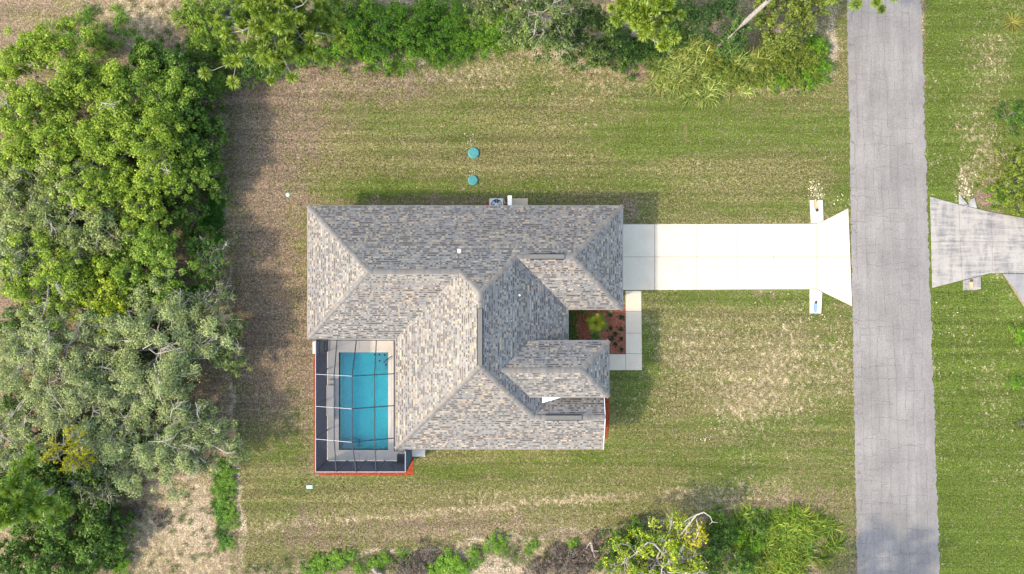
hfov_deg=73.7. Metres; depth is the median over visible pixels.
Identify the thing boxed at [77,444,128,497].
shrub
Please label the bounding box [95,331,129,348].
shrub
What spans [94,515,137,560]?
shrub
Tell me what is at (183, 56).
shrub
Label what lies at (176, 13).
shrub
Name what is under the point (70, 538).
shrub
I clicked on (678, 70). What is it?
tall grass
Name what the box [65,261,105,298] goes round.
shrub
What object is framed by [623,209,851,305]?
driveway
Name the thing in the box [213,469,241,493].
shrub
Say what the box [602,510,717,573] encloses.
lime tree
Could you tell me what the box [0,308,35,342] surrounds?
shrub
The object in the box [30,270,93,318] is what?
shrub
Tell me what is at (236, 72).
shrub
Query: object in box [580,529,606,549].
shrub
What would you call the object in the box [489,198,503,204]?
air conditioner
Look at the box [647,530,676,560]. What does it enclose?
shrub
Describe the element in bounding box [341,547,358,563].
shrub
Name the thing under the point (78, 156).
shrub
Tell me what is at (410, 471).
mulch bed
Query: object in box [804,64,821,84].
shrub
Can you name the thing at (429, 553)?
shrub
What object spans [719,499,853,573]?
bush
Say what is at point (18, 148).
oak tree
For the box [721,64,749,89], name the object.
shrub
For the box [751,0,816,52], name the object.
oak tree
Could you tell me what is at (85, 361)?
shrub
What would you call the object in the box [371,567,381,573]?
fallen branch
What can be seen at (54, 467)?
shrub
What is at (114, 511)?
shrub
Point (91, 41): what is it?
shrub
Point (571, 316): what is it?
shrub
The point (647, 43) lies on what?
shrub
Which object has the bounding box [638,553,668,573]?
shrub
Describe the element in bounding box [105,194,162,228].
shrub
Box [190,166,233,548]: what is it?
tall grass
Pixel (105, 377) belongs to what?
shrub
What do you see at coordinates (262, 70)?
shrub
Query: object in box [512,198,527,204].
equipment pad
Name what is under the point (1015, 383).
shrub
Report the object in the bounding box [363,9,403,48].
shrub
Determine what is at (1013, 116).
shrub
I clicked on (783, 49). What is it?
shrub
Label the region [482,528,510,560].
shrub
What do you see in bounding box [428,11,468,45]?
shrub
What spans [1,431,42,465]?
shrub
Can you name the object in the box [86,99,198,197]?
oak tree
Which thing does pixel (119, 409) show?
shrub
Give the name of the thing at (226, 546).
shrub
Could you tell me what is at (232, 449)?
oak tree
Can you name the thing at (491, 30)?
shrub
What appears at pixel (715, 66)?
shrub
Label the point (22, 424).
shrub
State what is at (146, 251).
oak tree
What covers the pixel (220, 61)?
shrub
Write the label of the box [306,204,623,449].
house
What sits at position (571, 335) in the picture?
shrub
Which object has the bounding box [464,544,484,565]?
shrub
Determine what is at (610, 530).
shrub
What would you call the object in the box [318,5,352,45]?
shrub
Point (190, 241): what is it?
shrub
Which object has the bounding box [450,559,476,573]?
shrub
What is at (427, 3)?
shrub
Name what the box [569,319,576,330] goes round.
shrub
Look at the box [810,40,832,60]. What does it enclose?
shrub
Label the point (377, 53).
shrub
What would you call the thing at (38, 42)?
oak tree
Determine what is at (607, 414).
mulch bed
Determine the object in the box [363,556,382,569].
shrub
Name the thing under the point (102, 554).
shrub
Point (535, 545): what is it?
shrub
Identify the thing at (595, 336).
grass plant
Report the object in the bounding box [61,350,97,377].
shrub
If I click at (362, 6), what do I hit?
shrub
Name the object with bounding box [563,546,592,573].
shrub
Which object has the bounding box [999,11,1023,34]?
yucca
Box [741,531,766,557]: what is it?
shrub
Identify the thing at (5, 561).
shrub
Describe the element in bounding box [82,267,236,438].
oak tree
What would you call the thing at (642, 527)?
shrub
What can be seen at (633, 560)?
shrub
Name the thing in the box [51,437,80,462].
shrub
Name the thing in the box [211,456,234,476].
shrub
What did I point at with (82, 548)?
shrub
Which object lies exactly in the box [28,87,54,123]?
shrub
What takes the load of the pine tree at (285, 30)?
on the ground at (150, 536)
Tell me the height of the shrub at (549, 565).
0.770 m
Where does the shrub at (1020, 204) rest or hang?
on the ground at (150, 536)
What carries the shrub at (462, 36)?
on the ground at (150, 536)
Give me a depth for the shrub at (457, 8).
46.81 m
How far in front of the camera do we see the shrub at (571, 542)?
47.24 m
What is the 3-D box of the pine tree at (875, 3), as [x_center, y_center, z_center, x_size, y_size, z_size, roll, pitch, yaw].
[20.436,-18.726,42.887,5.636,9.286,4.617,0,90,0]
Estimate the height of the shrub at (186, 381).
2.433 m
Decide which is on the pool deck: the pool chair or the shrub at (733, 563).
the pool chair
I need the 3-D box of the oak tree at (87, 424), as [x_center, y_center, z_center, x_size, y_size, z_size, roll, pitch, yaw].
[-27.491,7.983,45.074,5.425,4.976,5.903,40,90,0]
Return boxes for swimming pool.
[336,349,390,452]
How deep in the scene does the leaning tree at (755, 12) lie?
43.14 m
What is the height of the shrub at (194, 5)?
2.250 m
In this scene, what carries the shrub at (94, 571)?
on the ground at (150, 536)
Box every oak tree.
[0,14,108,124]
[0,80,77,185]
[0,136,86,245]
[0,209,47,302]
[0,228,111,330]
[0,296,121,442]
[0,394,66,470]
[37,117,131,220]
[38,49,153,163]
[49,160,136,259]
[50,350,127,452]
[66,448,122,511]
[69,252,140,335]
[77,380,207,505]
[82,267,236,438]
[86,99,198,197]
[100,212,199,314]
[102,42,202,160]
[105,172,168,238]
[144,140,220,206]
[160,397,250,479]
[174,277,242,347]
[188,230,236,285]
[202,315,252,377]
[463,0,533,30]
[492,0,591,67]
[556,3,626,71]
[686,0,754,59]
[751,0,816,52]
[775,0,832,37]
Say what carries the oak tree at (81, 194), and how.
on the ground at (150, 536)
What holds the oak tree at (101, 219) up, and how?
on the ground at (150, 536)
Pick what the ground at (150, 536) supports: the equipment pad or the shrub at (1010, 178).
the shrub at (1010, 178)
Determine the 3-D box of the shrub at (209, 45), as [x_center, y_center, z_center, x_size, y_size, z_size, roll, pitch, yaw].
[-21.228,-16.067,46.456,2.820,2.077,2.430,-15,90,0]
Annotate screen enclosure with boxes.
[315,339,411,471]
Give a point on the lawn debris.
(758, 334)
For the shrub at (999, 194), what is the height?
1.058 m
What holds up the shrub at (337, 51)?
on the ground at (150, 536)
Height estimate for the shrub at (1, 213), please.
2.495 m
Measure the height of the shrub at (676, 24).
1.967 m
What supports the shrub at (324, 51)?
on the ground at (150, 536)
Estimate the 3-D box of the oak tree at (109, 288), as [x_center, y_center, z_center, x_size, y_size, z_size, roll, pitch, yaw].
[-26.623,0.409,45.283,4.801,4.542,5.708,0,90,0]
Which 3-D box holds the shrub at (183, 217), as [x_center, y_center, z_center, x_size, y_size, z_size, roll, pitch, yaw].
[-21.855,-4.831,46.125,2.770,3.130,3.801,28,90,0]
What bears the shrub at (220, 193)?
on the ground at (150, 536)
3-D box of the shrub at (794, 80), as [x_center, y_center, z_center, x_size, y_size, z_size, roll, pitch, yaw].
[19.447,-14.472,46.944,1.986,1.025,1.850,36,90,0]
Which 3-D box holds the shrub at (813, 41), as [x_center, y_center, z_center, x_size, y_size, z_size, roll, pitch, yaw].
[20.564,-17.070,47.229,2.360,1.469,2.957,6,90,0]
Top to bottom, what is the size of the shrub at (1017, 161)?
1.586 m
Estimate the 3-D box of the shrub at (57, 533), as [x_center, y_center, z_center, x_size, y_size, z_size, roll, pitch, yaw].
[-29.853,15.904,45.916,4.924,3.643,4.178,8,90,0]
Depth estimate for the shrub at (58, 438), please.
46.77 m
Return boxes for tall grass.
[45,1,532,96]
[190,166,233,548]
[639,26,826,112]
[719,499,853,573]
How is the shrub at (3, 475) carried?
on the ground at (150, 536)
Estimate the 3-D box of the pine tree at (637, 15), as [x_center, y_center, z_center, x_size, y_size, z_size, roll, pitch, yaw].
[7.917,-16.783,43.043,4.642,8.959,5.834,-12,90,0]
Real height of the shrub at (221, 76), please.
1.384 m
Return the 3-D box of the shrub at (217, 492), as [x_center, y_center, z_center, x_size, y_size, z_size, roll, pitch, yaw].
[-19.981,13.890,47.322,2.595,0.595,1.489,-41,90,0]
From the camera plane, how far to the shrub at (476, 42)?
46.92 m
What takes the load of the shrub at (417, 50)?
on the ground at (150, 536)
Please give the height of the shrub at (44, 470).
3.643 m
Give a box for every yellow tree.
[39,423,101,474]
[676,513,708,548]
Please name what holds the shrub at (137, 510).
on the ground at (150, 536)
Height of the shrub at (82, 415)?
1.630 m
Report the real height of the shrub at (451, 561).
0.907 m
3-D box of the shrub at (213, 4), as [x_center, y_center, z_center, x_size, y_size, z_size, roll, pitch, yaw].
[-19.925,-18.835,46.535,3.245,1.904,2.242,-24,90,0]
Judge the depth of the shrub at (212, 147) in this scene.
44.98 m
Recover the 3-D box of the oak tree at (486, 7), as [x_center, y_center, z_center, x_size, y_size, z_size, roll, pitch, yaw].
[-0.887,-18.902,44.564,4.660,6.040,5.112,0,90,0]
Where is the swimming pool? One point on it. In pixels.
(363, 396)
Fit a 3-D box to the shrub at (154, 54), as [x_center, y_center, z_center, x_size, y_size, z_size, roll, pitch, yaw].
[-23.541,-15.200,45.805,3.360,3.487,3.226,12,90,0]
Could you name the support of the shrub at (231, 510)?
on the ground at (150, 536)
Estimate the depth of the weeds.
47.34 m
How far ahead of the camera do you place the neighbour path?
47.34 m
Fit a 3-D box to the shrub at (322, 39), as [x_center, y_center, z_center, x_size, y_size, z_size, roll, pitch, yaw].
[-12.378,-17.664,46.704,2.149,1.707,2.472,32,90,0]
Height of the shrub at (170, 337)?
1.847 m
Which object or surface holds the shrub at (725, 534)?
on the ground at (150, 536)
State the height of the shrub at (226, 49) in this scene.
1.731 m
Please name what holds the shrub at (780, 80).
on the ground at (150, 536)
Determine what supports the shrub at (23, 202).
on the ground at (150, 536)
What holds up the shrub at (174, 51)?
on the ground at (150, 536)
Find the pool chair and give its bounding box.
[396,453,404,463]
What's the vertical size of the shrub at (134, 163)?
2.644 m
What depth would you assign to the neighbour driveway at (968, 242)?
47.34 m
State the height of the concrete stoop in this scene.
0.070 m
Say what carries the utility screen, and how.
on the ground at (150, 536)
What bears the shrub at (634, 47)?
on the ground at (150, 536)
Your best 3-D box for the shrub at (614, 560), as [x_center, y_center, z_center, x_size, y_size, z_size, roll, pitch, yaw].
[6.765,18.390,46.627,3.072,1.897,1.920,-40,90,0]
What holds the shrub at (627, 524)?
on the ground at (150, 536)
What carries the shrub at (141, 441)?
on the ground at (150, 536)
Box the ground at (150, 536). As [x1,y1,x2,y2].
[0,0,1023,573]
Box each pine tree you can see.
[0,440,75,532]
[197,0,349,88]
[606,0,685,52]
[816,0,897,13]
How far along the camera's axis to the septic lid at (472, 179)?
47.25 m
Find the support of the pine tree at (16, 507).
on the ground at (150, 536)
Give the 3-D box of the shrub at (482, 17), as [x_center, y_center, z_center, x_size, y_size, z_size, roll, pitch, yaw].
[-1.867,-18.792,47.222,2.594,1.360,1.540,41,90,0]
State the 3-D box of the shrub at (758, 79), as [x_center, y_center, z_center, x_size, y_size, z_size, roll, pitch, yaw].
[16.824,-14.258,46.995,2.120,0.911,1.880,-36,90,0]
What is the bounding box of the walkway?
[610,291,641,369]
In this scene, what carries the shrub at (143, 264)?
on the ground at (150, 536)
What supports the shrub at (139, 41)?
on the ground at (150, 536)
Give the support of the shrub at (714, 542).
on the ground at (150, 536)
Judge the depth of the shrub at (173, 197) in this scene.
45.37 m
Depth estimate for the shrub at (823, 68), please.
46.87 m
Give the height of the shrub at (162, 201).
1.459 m
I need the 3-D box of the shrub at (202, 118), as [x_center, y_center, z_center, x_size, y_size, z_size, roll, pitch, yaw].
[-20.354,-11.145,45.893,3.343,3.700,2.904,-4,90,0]
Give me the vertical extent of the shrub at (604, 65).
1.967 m
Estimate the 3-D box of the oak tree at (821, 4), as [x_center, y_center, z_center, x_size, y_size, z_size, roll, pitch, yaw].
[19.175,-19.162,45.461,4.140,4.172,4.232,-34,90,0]
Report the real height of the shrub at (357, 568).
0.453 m
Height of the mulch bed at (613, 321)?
0.195 m
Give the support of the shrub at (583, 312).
on the ground at (150, 536)
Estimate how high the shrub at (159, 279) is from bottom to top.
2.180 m
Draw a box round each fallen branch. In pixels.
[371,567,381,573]
[590,542,598,557]
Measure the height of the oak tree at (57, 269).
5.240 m
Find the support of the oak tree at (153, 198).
on the ground at (150, 536)
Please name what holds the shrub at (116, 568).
on the ground at (150, 536)
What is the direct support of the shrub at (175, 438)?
on the ground at (150, 536)
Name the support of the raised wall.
on the pool deck
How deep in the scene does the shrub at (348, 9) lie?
46.22 m
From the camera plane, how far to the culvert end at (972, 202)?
47.30 m
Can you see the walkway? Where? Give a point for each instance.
(631, 359)
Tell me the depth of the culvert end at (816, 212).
47.30 m
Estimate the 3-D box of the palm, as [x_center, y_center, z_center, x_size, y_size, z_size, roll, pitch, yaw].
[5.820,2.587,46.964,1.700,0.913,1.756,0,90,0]
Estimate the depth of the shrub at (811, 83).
46.89 m
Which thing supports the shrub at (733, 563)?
on the ground at (150, 536)
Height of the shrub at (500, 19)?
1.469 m
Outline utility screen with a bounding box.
[508,196,511,204]
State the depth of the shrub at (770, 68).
46.78 m
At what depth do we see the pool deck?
47.32 m
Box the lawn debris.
[254,108,975,499]
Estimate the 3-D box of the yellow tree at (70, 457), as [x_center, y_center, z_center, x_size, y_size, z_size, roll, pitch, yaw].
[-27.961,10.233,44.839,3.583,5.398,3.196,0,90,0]
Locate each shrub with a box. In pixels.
[0,194,32,215]
[0,209,25,253]
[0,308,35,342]
[0,387,29,417]
[0,449,31,493]
[0,528,42,573]
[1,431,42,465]
[4,404,35,440]
[4,545,43,573]
[5,298,63,336]
[7,166,57,199]
[10,494,44,538]
[15,449,73,493]
[21,526,87,573]
[22,183,33,192]
[25,361,55,386]
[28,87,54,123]
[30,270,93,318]
[30,436,90,486]
[33,524,67,544]
[34,492,97,553]
[40,426,62,441]
[41,459,86,520]
[46,413,101,442]
[50,71,90,109]
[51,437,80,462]
[54,206,90,254]
[56,530,78,553]
[57,415,83,440]
[58,553,104,573]
[61,205,116,241]
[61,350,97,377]
[61,443,103,493]
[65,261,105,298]
[66,144,89,170]
[66,508,125,572]
[75,357,115,380]
[76,481,136,538]
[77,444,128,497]
[82,23,113,50]
[83,150,139,171]
[86,546,114,571]
[88,27,119,54]
[88,362,119,403]
[88,505,128,546]
[92,246,144,300]
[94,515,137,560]
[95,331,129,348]
[103,551,130,573]
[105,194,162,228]
[105,404,144,438]
[119,330,159,368]
[120,502,145,522]
[124,426,154,454]
[125,301,158,329]
[130,33,164,75]
[136,37,185,84]
[141,263,174,315]
[148,190,172,210]
[153,411,171,426]
[153,415,205,466]
[153,503,171,527]
[157,173,200,213]
[159,49,200,80]
[159,323,197,361]
[160,44,233,97]
[160,132,231,178]
[160,327,208,383]
[165,96,217,139]
[168,9,198,30]
[168,194,211,241]
[174,122,234,186]
[176,270,220,307]
[178,0,223,27]
[179,72,231,116]
[181,225,224,270]
[183,31,218,66]
[189,101,241,141]
[189,151,228,188]
[193,7,229,49]
[205,0,236,28]
[207,67,230,94]
[207,174,236,207]
[208,482,232,497]
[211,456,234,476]
[212,487,237,510]
[212,501,239,522]
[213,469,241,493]
[214,40,240,70]
[215,56,232,72]
[219,533,236,552]
[220,508,240,529]
[233,50,251,77]
[235,57,283,89]
[249,59,287,78]
[292,54,317,68]
[300,554,327,573]
[308,553,331,572]
[312,44,337,72]
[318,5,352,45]
[318,13,345,44]
[326,39,352,74]
[326,550,351,573]
[327,0,356,17]
[336,5,371,41]
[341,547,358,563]
[345,25,372,59]
[352,559,368,573]
[354,0,381,19]
[357,35,396,77]
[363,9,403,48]
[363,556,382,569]
[377,550,394,565]
[379,0,409,26]
[382,555,417,573]
[390,21,438,55]
[394,547,412,562]
[402,550,427,573]
[405,44,426,66]
[407,1,438,37]
[409,551,440,573]
[415,0,445,20]
[415,538,442,566]
[416,27,449,62]
[422,558,444,573]
[427,547,460,573]
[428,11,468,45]
[438,0,476,29]
[449,26,476,63]
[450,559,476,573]
[464,27,487,50]
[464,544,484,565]
[467,2,493,24]
[480,22,506,47]
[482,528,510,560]
[495,13,511,32]
[522,557,547,573]
[524,537,541,555]
[536,545,564,573]
[544,541,566,563]
[553,544,586,573]
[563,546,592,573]
[566,536,580,548]
[569,310,577,321]
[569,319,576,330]
[569,329,579,339]
[574,532,601,570]
[577,310,586,315]
[578,35,610,70]
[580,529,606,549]
[594,25,635,73]
[594,538,623,572]
[599,528,633,555]
[612,533,649,572]
[615,32,650,82]
[616,515,644,539]
[625,518,656,550]
[632,32,660,70]
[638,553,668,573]
[647,22,688,51]
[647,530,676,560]
[660,0,700,38]
[690,527,730,563]
[691,548,723,573]
[696,51,731,83]
[704,504,727,532]
[706,508,737,547]
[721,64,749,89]
[721,522,753,550]
[722,542,755,573]
[740,67,772,95]
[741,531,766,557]
[744,511,767,536]
[757,59,779,87]
[759,32,793,63]
[769,72,791,95]
[770,47,801,75]
[780,62,806,95]
[786,42,824,70]
[790,68,821,94]
[792,32,825,59]
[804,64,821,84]
[807,59,839,83]
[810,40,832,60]
[975,167,1023,207]
[982,182,1014,209]
[989,99,1023,136]
[993,180,1023,217]
[995,143,1023,181]
[1004,373,1022,392]
[1007,324,1023,346]
[1014,416,1023,429]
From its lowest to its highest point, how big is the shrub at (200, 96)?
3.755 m
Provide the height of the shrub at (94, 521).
3.004 m
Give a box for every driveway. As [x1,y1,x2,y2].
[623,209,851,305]
[930,197,1023,287]
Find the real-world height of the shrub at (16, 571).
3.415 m
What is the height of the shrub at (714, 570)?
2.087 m
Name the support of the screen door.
in the screen enclosure
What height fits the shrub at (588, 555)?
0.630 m
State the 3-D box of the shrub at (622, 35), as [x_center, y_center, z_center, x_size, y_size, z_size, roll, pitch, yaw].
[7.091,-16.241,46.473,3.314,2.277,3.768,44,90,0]
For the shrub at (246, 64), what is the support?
on the ground at (150, 536)
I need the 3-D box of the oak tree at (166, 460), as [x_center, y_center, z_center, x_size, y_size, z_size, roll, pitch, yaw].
[-23.581,9.970,44.874,8.165,5.395,8.468,0,90,0]
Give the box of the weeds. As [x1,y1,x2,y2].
[47,0,591,573]
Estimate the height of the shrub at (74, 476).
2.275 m
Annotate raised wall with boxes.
[326,380,335,419]
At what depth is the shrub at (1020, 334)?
47.05 m
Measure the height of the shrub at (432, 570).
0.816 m
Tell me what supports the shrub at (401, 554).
on the ground at (150, 536)
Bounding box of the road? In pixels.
[846,0,939,573]
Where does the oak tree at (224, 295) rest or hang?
on the ground at (150, 536)
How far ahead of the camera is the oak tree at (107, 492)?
45.21 m
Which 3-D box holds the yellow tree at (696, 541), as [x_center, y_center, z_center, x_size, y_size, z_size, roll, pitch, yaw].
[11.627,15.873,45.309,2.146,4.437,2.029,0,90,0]
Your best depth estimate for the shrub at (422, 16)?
46.66 m
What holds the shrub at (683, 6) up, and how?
on the ground at (150, 536)
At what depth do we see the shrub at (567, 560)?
47.06 m
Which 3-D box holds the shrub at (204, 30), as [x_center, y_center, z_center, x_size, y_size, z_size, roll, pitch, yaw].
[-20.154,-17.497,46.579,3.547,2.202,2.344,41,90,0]
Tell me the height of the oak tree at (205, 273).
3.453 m
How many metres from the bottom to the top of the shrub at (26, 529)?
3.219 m
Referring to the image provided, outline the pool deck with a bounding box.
[327,339,404,460]
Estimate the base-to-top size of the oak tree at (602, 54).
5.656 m
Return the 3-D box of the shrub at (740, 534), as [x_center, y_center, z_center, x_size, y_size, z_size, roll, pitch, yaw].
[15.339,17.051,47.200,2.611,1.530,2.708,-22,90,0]
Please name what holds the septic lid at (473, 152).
on the ground at (150, 536)
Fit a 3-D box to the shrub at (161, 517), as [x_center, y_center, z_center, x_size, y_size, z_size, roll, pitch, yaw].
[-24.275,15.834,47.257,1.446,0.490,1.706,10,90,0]
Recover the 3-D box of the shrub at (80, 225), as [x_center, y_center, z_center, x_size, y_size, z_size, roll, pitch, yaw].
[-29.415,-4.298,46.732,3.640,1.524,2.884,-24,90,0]
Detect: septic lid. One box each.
[468,147,478,158]
[468,175,477,184]
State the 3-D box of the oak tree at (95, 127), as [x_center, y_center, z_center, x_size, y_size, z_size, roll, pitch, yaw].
[-26.590,-11.387,44.916,6.961,5.300,7.119,30,90,0]
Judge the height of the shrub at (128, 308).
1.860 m
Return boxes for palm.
[584,313,607,336]
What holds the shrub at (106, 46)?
on the ground at (150, 536)
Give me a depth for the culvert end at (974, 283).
47.30 m
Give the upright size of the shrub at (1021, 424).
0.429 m
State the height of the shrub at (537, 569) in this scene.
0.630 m
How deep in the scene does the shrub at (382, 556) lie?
47.19 m
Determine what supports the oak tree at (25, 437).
on the ground at (150, 536)
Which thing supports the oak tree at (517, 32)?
on the ground at (150, 536)
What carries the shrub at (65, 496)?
on the ground at (150, 536)
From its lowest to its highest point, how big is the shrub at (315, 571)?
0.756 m
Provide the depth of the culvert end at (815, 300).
47.30 m
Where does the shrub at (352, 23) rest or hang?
on the ground at (150, 536)
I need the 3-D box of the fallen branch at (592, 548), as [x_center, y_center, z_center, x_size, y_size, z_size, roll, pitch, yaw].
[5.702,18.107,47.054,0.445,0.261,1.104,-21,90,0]
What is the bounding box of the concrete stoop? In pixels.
[412,450,424,456]
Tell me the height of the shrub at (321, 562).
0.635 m
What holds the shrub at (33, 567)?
on the ground at (150, 536)
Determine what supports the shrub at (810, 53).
on the ground at (150, 536)
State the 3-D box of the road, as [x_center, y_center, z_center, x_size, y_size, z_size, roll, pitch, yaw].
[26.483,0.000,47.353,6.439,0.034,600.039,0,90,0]
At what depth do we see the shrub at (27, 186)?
46.85 m
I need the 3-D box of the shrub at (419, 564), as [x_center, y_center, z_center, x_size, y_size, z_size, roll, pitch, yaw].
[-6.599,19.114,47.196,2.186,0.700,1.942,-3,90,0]
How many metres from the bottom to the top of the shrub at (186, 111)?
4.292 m
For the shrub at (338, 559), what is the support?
on the ground at (150, 536)
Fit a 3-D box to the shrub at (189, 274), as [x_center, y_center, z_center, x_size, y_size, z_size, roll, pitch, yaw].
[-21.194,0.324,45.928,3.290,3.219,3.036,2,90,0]
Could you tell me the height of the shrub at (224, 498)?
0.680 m
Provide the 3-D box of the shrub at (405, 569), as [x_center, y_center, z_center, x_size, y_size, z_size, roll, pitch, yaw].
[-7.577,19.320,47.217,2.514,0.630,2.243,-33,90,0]
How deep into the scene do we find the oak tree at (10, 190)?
43.61 m
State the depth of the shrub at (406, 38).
46.54 m
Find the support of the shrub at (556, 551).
on the ground at (150, 536)
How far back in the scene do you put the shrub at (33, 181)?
45.99 m
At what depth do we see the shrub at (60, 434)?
46.40 m
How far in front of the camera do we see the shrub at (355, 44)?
46.59 m
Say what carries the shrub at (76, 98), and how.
on the ground at (150, 536)
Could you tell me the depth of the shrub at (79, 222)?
46.43 m
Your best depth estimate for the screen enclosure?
45.28 m
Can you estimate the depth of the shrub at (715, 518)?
46.95 m
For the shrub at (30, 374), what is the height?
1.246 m
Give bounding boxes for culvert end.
[810,199,822,222]
[810,289,821,312]
[959,194,976,207]
[963,276,980,289]
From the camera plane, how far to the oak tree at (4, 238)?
44.06 m
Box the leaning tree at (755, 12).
[717,0,770,45]
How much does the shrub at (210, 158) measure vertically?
4.269 m
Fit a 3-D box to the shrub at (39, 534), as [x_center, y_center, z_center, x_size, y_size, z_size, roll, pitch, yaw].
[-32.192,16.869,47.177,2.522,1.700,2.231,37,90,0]
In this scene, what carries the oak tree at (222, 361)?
on the ground at (150, 536)
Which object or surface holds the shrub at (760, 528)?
on the ground at (150, 536)
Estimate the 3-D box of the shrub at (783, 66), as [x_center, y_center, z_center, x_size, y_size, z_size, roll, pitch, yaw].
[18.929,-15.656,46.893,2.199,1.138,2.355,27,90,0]
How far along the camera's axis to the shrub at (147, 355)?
46.31 m
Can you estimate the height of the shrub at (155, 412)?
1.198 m
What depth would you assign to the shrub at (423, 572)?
47.07 m
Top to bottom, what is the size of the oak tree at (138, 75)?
4.841 m
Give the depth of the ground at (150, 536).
47.40 m
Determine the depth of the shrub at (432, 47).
46.69 m
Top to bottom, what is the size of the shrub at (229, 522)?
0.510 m
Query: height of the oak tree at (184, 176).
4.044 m
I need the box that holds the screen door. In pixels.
[319,339,327,353]
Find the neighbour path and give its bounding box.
[1003,274,1023,305]
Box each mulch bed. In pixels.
[313,354,413,475]
[569,306,625,353]
[604,398,609,440]
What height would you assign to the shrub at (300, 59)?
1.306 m
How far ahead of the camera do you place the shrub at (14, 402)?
46.26 m
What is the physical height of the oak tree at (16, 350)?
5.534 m
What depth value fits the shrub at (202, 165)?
44.98 m
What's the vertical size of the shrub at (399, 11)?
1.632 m
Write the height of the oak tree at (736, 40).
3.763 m
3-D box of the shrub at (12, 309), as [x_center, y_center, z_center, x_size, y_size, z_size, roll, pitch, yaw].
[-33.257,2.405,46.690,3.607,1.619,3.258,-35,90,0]

